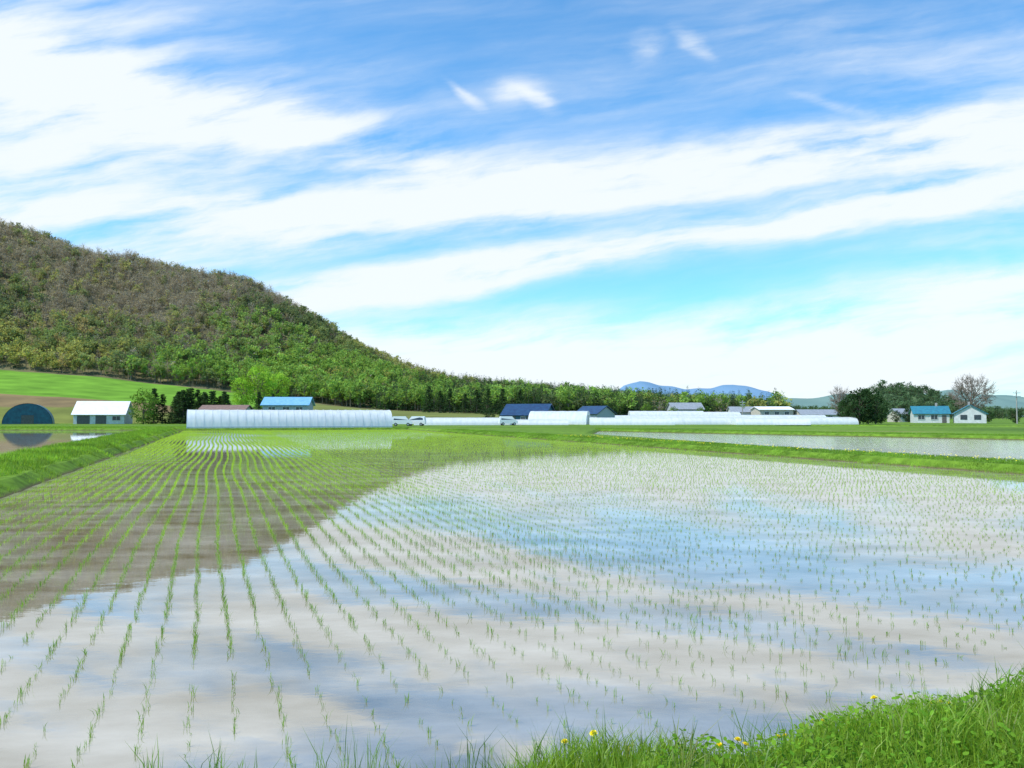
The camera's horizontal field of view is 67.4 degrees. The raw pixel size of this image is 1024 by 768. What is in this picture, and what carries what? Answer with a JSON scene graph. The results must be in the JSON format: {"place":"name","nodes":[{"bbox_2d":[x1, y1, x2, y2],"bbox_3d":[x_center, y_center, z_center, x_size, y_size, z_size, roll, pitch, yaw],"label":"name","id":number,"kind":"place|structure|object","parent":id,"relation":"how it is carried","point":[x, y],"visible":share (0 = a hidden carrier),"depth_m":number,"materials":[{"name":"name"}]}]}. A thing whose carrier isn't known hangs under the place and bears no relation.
{"place":"outdoors","nodes":[
{"label":"outdoors","id":0,"kind":"place"},
{"bbox_2d":[0,430,130,454],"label":"water","id":1,"kind":"structure","parent":0,"point":[11,440],"depth_m":78.95,"materials":[{"name":"grey liquid"}]},
{"bbox_2d":[71,401,133,423],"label":"barn","id":2,"kind":"structure","parent":0,"point":[99,412],"depth_m":174.90,"materials":[{"name":"white metal"}]},
{"bbox_2d":[77,416,89,423],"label":"door","id":3,"kind":"structure","parent":2,"relation":"in","point":[80,419],"depth_m":173.10,"materials":[{"name":"grey metal"}]},
{"bbox_2d":[95,416,105,423],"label":"door","id":4,"kind":"structure","parent":2,"relation":"in","point":[98,419],"depth_m":173.97,"materials":[{"name":"grey metal"}]},
{"bbox_2d":[112,416,120,420],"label":"window","id":5,"kind":"structure","parent":2,"relation":"in","point":[114,418],"depth_m":174.74,"materials":[{"name":"grey glass"}]},
{"bbox_2d":[0,235,498,423],"bbox_3d":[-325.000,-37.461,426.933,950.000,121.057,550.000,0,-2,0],"label":"hill","id":6,"kind":"structure","parent":0,"point":[58,395],"depth_m":284.26,"materials":[{"name":"green plant"}]},
{"bbox_2d":[230,375,252,404],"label":"tree","id":7,"kind":"object","parent":6,"relation":"on","point":[243,381],"visible":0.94,"depth_m":229.26,"materials":[{"name":"green plant"}]},
{"bbox_2d":[253,391,262,409],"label":"conifer tree","id":8,"kind":"object","parent":6,"relation":"on","point":[258,402],"visible":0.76,"depth_m":211.94,"materials":[{"name":"green plant"}]},
{"bbox_2d":[240,363,278,407],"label":"tree","id":9,"kind":"object","parent":6,"relation":"on","point":[256,369],"visible":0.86,"depth_m":231.15,"materials":[{"name":"green plant"}]},
{"bbox_2d":[262,371,292,398],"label":"tree","id":10,"kind":"object","parent":6,"relation":"on","point":[281,385],"visible":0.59,"depth_m":237.68,"materials":[{"name":"green plant"}]},
{"bbox_2d":[0,218,794,414],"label":"forest","id":11,"kind":"object","parent":6,"relation":"on","point":[347,368],"visible":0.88,"depth_m":352.62,"materials":[{"name":"green plant"}]},
{"bbox_2d":[420,386,436,412],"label":"conifer tree","id":12,"kind":"object","parent":6,"relation":"on","point":[429,393],"visible":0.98,"depth_m":262.63,"materials":[{"name":"green plant"}]},
{"bbox_2d":[434,391,446,412],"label":"conifer tree","id":13,"kind":"object","parent":6,"relation":"on","point":[441,402],"visible":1,"depth_m":259.43,"materials":[{"name":"green plant"}]},
{"bbox_2d":[443,389,458,412],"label":"conifer tree","id":14,"kind":"object","parent":6,"relation":"on","point":[450,398],"visible":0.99,"depth_m":260.98,"materials":[{"name":"green plant"}]},
{"bbox_2d":[460,393,470,412],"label":"conifer tree","id":15,"kind":"object","parent":6,"relation":"on","point":[465,403],"visible":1,"depth_m":266.35,"materials":[{"name":"green plant"}]},
{"bbox_2d":[469,389,483,413],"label":"conifer tree","id":16,"kind":"object","parent":6,"relation":"on","point":[476,394],"visible":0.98,"depth_m":265.03,"materials":[{"name":"green plant"}]},
{"bbox_2d":[480,389,495,413],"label":"conifer tree","id":17,"kind":"object","parent":6,"relation":"on","point":[488,402],"visible":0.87,"depth_m":261.89,"materials":[{"name":"green plant"}]},
{"bbox_2d":[494,388,506,413],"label":"conifer tree","id":18,"kind":"object","parent":6,"relation":"on","point":[502,395],"visible":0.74,"depth_m":264.58,"materials":[{"name":"green plant"}]},
{"bbox_2d":[515,390,523,403],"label":"conifer tree","id":19,"kind":"object","parent":6,"relation":"on","point":[519,392],"visible":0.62,"depth_m":258.95,"materials":[{"name":"green plant"}]},
{"bbox_2d":[608,403,617,411],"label":"tree","id":20,"kind":"object","parent":6,"relation":"on","point":[610,405],"visible":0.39,"depth_m":234.59,"materials":[{"name":"green plant"}]},
{"bbox_2d":[640,403,651,410],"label":"tree","id":21,"kind":"object","parent":6,"relation":"on","point":[644,406],"visible":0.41,"depth_m":229.99,"materials":[{"name":"green plant"}]},
{"bbox_2d":[0,430,1023,767],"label":"water","id":22,"kind":"structure","parent":0,"point":[208,670],"depth_m":8.57,"materials":[{"name":"liquid"}]},
{"bbox_2d":[0,429,1023,767],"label":"rice seedlings","id":23,"kind":"object","parent":22,"relation":"on","point":[356,439],"visible":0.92,"depth_m":19.73,"materials":[{"name":"green plant"}]},
{"bbox_2d":[0,417,1023,500],"bbox_3d":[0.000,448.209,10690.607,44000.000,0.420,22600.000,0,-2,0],"label":"ground","id":24,"kind":"structure","parent":0,"point":[22,482],"depth_m":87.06,"materials":[{"name":"green plant"}]},
{"bbox_2d":[2,403,54,423],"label":"arched shed","id":25,"kind":"structure","parent":24,"relation":"on","point":[27,413],"depth_m":173.97,"materials":[{"name":"blue metal"}]},
{"bbox_2d":[21,415,33,423],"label":"door","id":26,"kind":"structure","parent":25,"relation":"in","point":[25,419],"depth_m":173.80,"materials":[{"name":"grey metal"}]},
{"bbox_2d":[0,427,177,476],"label":"levee","id":27,"kind":"structure","parent":24,"relation":"on","point":[25,467],"depth_m":30.64,"materials":[{"name":"plant"}]},
{"bbox_2d":[128,387,159,423],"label":"tree","id":28,"kind":"object","parent":24,"relation":"on","point":[143,411],"visible":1,"depth_m":171.40,"materials":[{"name":"green plant"}]},
{"bbox_2d":[144,388,164,423],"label":"conifer tree","id":29,"kind":"object","parent":24,"relation":"on","point":[154,390],"visible":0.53,"depth_m":176.11,"materials":[{"name":"green plant"}]},
{"bbox_2d":[154,394,169,423],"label":"conifer tree","id":30,"kind":"object","parent":24,"relation":"on","point":[163,401],"visible":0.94,"depth_m":177.79,"materials":[{"name":"green plant"}]},
{"bbox_2d":[165,396,180,423],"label":"conifer tree","id":31,"kind":"object","parent":24,"relation":"on","point":[171,409],"visible":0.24,"depth_m":178.54,"materials":[{"name":"green plant"}]},
{"bbox_2d":[168,390,185,423],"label":"conifer tree","id":32,"kind":"object","parent":24,"relation":"on","point":[176,402],"visible":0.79,"depth_m":176.57,"materials":[{"name":"green plant"}]},
{"bbox_2d":[172,390,190,423],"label":"conifer tree","id":33,"kind":"object","parent":24,"relation":"on","point":[183,393],"visible":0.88,"depth_m":175.70,"materials":[{"name":"green plant"}]},
{"bbox_2d":[179,389,195,420],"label":"conifer tree","id":34,"kind":"object","parent":24,"relation":"on","point":[187,391],"visible":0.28,"depth_m":178.36,"materials":[{"name":"green plant"}]},
{"bbox_2d":[179,387,197,423],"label":"conifer tree","id":35,"kind":"object","parent":24,"relation":"on","point":[191,394],"visible":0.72,"depth_m":176.94,"materials":[{"name":"green plant"}]},
{"bbox_2d":[194,389,201,409],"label":"conifer tree","id":36,"kind":"object","parent":24,"relation":"on","point":[197,392],"visible":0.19,"depth_m":181.58,"materials":[{"name":"green plant"}]},
{"bbox_2d":[195,396,201,409],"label":"conifer tree","id":37,"kind":"object","parent":24,"relation":"on","point":[198,399],"visible":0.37,"depth_m":176.75,"materials":[{"name":"green plant"}]},
{"bbox_2d":[197,392,205,407],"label":"conifer tree","id":38,"kind":"object","parent":24,"relation":"on","point":[202,403],"visible":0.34,"depth_m":177.04,"materials":[{"name":"green plant"}]},
{"bbox_2d":[200,393,208,404],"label":"conifer tree","id":39,"kind":"object","parent":24,"relation":"on","point":[205,396],"visible":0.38,"depth_m":176.40,"materials":[{"name":"green plant"}]},
{"bbox_2d":[205,390,216,404],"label":"conifer tree","id":40,"kind":"object","parent":24,"relation":"on","point":[211,398],"visible":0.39,"depth_m":176.15,"materials":[{"name":"green plant"}]},
{"bbox_2d":[209,391,219,404],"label":"conifer tree","id":41,"kind":"object","parent":24,"relation":"on","point":[216,398],"visible":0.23,"depth_m":178.86,"materials":[{"name":"green plant"}]},
{"bbox_2d":[217,391,226,404],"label":"conifer tree","id":42,"kind":"object","parent":24,"relation":"on","point":[224,392],"visible":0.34,"depth_m":178.86,"materials":[{"name":"green plant"}]},
{"bbox_2d":[219,394,230,404],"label":"conifer tree","id":43,"kind":"object","parent":24,"relation":"on","point":[224,399],"visible":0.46,"depth_m":177.47,"materials":[{"name":"green plant"}]},
{"bbox_2d":[198,405,253,409],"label":"farmhouse","id":44,"kind":"object","parent":24,"relation":"on","point":[226,407],"visible":0.09,"depth_m":162.90,"materials":[{"name":"beige metal"}]},
{"bbox_2d":[260,397,315,409],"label":"shed","id":45,"kind":"structure","parent":24,"relation":"on","point":[287,403],"depth_m":153.42,"materials":[{"name":"blue metal"}]},
{"bbox_2d":[268,406,275,409],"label":"window","id":46,"kind":"structure","parent":45,"relation":"in","point":[269,407],"depth_m":152.69,"materials":[{"name":"grey glass"}]},
{"bbox_2d":[186,409,391,428],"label":"greenhouse","id":47,"kind":"object","parent":24,"relation":"on","point":[209,419],"visible":0.99,"depth_m":115.11,"materials":[{"name":"plastic"}]},
{"bbox_2d":[392,416,411,425],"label":"parked car","id":48,"kind":"object","parent":24,"relation":"on","point":[396,420],"visible":1,"depth_m":139.11,"materials":[{"name":"white paint"}]},
{"bbox_2d":[409,416,425,425],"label":"parked car","id":49,"kind":"object","parent":24,"relation":"on","point":[420,420],"visible":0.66,"depth_m":142.10,"materials":[{"name":"white paint"}]},
{"bbox_2d":[414,418,509,424],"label":"greenhouse","id":50,"kind":"object","parent":24,"relation":"on","point":[461,421],"visible":0.73,"depth_m":152.40,"materials":[{"name":"white plastic"}]},
{"bbox_2d":[482,408,495,417],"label":"tree","id":51,"kind":"object","parent":24,"relation":"on","point":[489,411],"visible":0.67,"depth_m":184.72,"materials":[{"name":"green plant"}]},
{"bbox_2d":[498,416,517,424],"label":"parked car","id":52,"kind":"object","parent":24,"relation":"on","point":[502,420],"visible":0.89,"depth_m":149.10,"materials":[{"name":"white paint"}]},
{"bbox_2d":[510,419,567,424],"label":"greenhouse","id":53,"kind":"object","parent":24,"relation":"on","point":[542,422],"visible":0.82,"depth_m":155.28,"materials":[{"name":"white plastic"}]},
{"bbox_2d":[528,411,589,424],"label":"greenhouse","id":54,"kind":"object","parent":24,"relation":"on","point":[577,417],"visible":0.79,"depth_m":163.23,"materials":[{"name":"plastic"}]},
{"bbox_2d":[577,406,616,417],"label":"shed","id":55,"kind":"structure","parent":24,"relation":"on","point":[601,412],"depth_m":177.50,"materials":[{"name":"blue metal"}]},
{"bbox_2d":[589,418,674,424],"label":"greenhouse","id":56,"kind":"object","parent":24,"relation":"on","point":[631,421],"visible":0.99,"depth_m":155.36,"materials":[{"name":"white plastic"}]},
{"bbox_2d":[615,415,689,417],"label":"greenhouse","id":57,"kind":"object","parent":24,"relation":"on","point":[642,416],"visible":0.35,"depth_m":184.16,"materials":[{"name":"white plastic"}]},
{"bbox_2d":[628,411,703,414],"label":"greenhouse","id":58,"kind":"object","parent":24,"relation":"on","point":[665,412],"visible":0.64,"depth_m":208.09,"materials":[{"name":"white plastic"}]},
{"bbox_2d":[665,403,704,410],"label":"house","id":59,"kind":"structure","parent":24,"relation":"on","point":[687,406],"depth_m":247.86,"materials":[{"name":"grey metal"}]},
{"bbox_2d":[670,417,746,424],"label":"greenhouse","id":60,"kind":"object","parent":24,"relation":"on","point":[702,421],"visible":0.75,"depth_m":162.24,"materials":[{"name":"white plastic"}]},
{"bbox_2d":[704,412,740,414],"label":"greenhouse","id":61,"kind":"object","parent":24,"relation":"on","point":[722,413],"visible":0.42,"depth_m":214.17,"materials":[{"name":"white plastic"}]},
{"bbox_2d":[689,415,761,417],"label":"greenhouse","id":62,"kind":"object","parent":24,"relation":"on","point":[753,416],"visible":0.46,"depth_m":190.25,"materials":[{"name":"white plastic"}]},
{"bbox_2d":[726,407,751,414],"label":"house","id":63,"kind":"structure","parent":24,"relation":"on","point":[746,410],"depth_m":237.68,"materials":[{"name":"grey"}]},
{"bbox_2d":[730,418,810,424],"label":"greenhouse","id":64,"kind":"object","parent":24,"relation":"on","point":[770,421],"visible":1,"depth_m":157.36,"materials":[{"name":"white plastic"}]},
{"bbox_2d":[750,406,794,414],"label":"warehouse","id":65,"kind":"structure","parent":24,"relation":"on","point":[771,410],"depth_m":227.98,"materials":[{"name":"beige"}]},
{"bbox_2d":[570,435,1016,460],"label":"levee dandelions","id":66,"kind":"object","parent":24,"relation":"on","point":[789,447],"visible":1,"depth_m":42.00,"materials":[{"name":"yellow plant"}]},
{"bbox_2d":[761,415,825,417],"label":"greenhouse","id":67,"kind":"object","parent":24,"relation":"on","point":[777,416],"visible":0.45,"depth_m":198.04,"materials":[{"name":"white plastic"}]},
{"bbox_2d":[793,409,838,416],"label":"shed","id":68,"kind":"structure","parent":24,"relation":"on","point":[827,412],"depth_m":226.12,"materials":[{"name":"beige"}]},
{"bbox_2d":[792,417,858,423],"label":"greenhouse","id":69,"kind":"object","parent":24,"relation":"on","point":[833,420],"visible":0.78,"depth_m":165.41,"materials":[{"name":"white plastic"}]},
{"bbox_2d":[827,386,852,415],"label":"bare tree","id":70,"kind":"object","parent":24,"relation":"on","point":[839,399],"visible":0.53,"depth_m":189.91,"materials":[{"name":"grey plant"}]},
{"bbox_2d":[837,401,854,416],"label":"tree","id":71,"kind":"object","parent":24,"relation":"on","point":[843,410],"visible":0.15,"depth_m":175.81,"materials":[{"name":"green plant"}]},
{"bbox_2d":[837,392,863,419],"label":"tree","id":72,"kind":"object","parent":24,"relation":"on","point":[845,411],"visible":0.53,"depth_m":169.60,"materials":[{"name":"green plant"}]},
{"bbox_2d":[840,387,875,423],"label":"tree","id":73,"kind":"object","parent":24,"relation":"on","point":[865,398],"visible":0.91,"depth_m":167.31,"materials":[{"name":"green plant"}]},
{"bbox_2d":[855,388,885,423],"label":"tree","id":74,"kind":"object","parent":24,"relation":"on","point":[877,393],"visible":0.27,"depth_m":171.14,"materials":[{"name":"green plant"}]},
{"bbox_2d":[861,395,889,423],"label":"tree","id":75,"kind":"object","parent":24,"relation":"on","point":[877,417],"visible":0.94,"depth_m":167.38,"materials":[{"name":"green plant"}]},
{"bbox_2d":[876,406,889,422],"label":"tree","id":76,"kind":"object","parent":24,"relation":"on","point":[886,417],"visible":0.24,"depth_m":174.17,"materials":[{"name":"green plant"}]},
{"bbox_2d":[891,410,900,421],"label":"tree","id":77,"kind":"object","parent":24,"relation":"on","point":[896,418],"visible":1,"depth_m":214.59,"materials":[{"name":"green plant"}]},
{"bbox_2d":[902,408,909,421],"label":"tree","id":78,"kind":"object","parent":24,"relation":"on","point":[906,418],"visible":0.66,"depth_m":219.50,"materials":[{"name":"green plant"}]},
{"bbox_2d":[789,379,1023,418],"bbox_3d":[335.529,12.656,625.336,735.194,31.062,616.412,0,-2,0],"label":"distant woodland","id":79,"kind":"object","parent":24,"relation":"on","point":[900,388],"visible":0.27,"depth_m":562.25,"materials":[{"name":"green plant"}]},
{"bbox_2d":[946,373,997,409],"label":"bare tree","id":80,"kind":"object","parent":24,"relation":"on","point":[959,388],"visible":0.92,"depth_m":244.25,"materials":[{"name":"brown plant"}]},
{"bbox_2d":[984,410,993,421],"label":"tree","id":81,"kind":"object","parent":24,"relation":"on","point":[988,417],"visible":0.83,"depth_m":224.48,"materials":[{"name":"green plant"}]},
{"bbox_2d":[1009,409,1021,422],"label":"tree","id":82,"kind":"object","parent":24,"relation":"on","point":[1012,417],"visible":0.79,"depth_m":189.76,"materials":[{"name":"green plant"}]},
{"bbox_2d":[1013,390,1020,423],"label":"utility pole","id":83,"kind":"object","parent":24,"relation":"on","point":[1016,396],"visible":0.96,"depth_m":179.82,"materials":[{"name":"concrete"}]},
{"bbox_2d":[0,0,1023,397],"label":"sky","id":84,"kind":"structure","parent":0,"point":[797,198],"materials":[{"name":"blue"}]},
{"bbox_2d":[500,404,554,419],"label":"barn","id":85,"kind":"structure","parent":0,"point":[517,411],"depth_m":171.80,"materials":[{"name":"blue metal"}]},
{"bbox_2d":[124,638,1023,767],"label":"bank terrain","id":86,"kind":"structure","parent":0,"point":[841,756],"depth_m":3.54,"materials":[{"name":"green plant"}]},
{"bbox_2d":[560,668,1023,767],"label":"leafy weeds","id":87,"kind":"object","parent":86,"relation":"on","point":[726,756],"visible":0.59,"depth_m":3.53,"materials":[{"name":"green plant"}]},
{"bbox_2d":[871,695,877,715],"bbox_3d":[1.878,1.698,3.978,0.043,0.168,0.042,1,-3,-30],"label":"dandelion","id":88,"kind":"object","parent":86,"relation":"on","point":[874,697],"visible":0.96,"depth_m":3.98,"materials":[{"name":"yellow plant"}]},
{"bbox_2d":[619,381,772,399],"bbox_3d":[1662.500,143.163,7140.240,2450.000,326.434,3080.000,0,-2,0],"label":"mountain","id":89,"kind":"structure","parent":0,"point":[727,389],"depth_m":6782.96,"materials":[{"name":"blue"}]},
{"bbox_2d":[595,431,1023,460],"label":"water","id":90,"kind":"structure","parent":0,"point":[995,448],"depth_m":61.04,"materials":[{"name":"grey liquid"}]},
{"bbox_2d":[620,390,1023,416],"bbox_3d":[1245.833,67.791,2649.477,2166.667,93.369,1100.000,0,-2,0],"label":"hills","id":91,"kind":"structure","parent":0,"point":[1004,401],"depth_m":2445.47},
{"bbox_2d":[887,409,908,421],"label":"house","id":92,"kind":"structure","parent":0,"point":[890,416],"depth_m":230.81,"materials":[{"name":"beige"}]},
{"bbox_2d":[853,391,952,418],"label":"knoll","id":93,"kind":"structure","parent":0,"point":[914,398],"depth_m":583.36,"materials":[{"name":"green plant"}]},
{"bbox_2d":[908,403,950,422],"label":"house","id":94,"kind":"structure","parent":0,"point":[930,414],"depth_m":201.22,"materials":[{"name":"concrete"}]},
{"bbox_2d":[918,415,924,419],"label":"window","id":95,"kind":"structure","parent":94,"relation":"in","point":[920,417],"depth_m":201.22,"materials":[{"name":"grey glass"}]},
{"bbox_2d":[931,415,937,419],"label":"window","id":96,"kind":"structure","parent":94,"relation":"in","point":[933,417],"depth_m":200.24,"materials":[{"name":"grey glass"}]},
{"bbox_2d":[942,415,946,422],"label":"door","id":97,"kind":"structure","parent":94,"relation":"in","point":[944,420],"depth_m":199.46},
{"bbox_2d":[952,402,987,422],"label":"house","id":98,"kind":"structure","parent":0,"point":[968,413],"depth_m":194.59,"materials":[{"name":"paint"}]},
{"bbox_2d":[960,415,966,419],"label":"window","id":99,"kind":"structure","parent":98,"relation":"in","point":[962,417],"depth_m":195.13,"materials":[{"name":"grey glass"}]},
{"bbox_2d":[974,415,980,419],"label":"window","id":100,"kind":"structure","parent":98,"relation":"in","point":[976,417],"depth_m":193.70,"materials":[{"name":"grey glass"}]}
]}

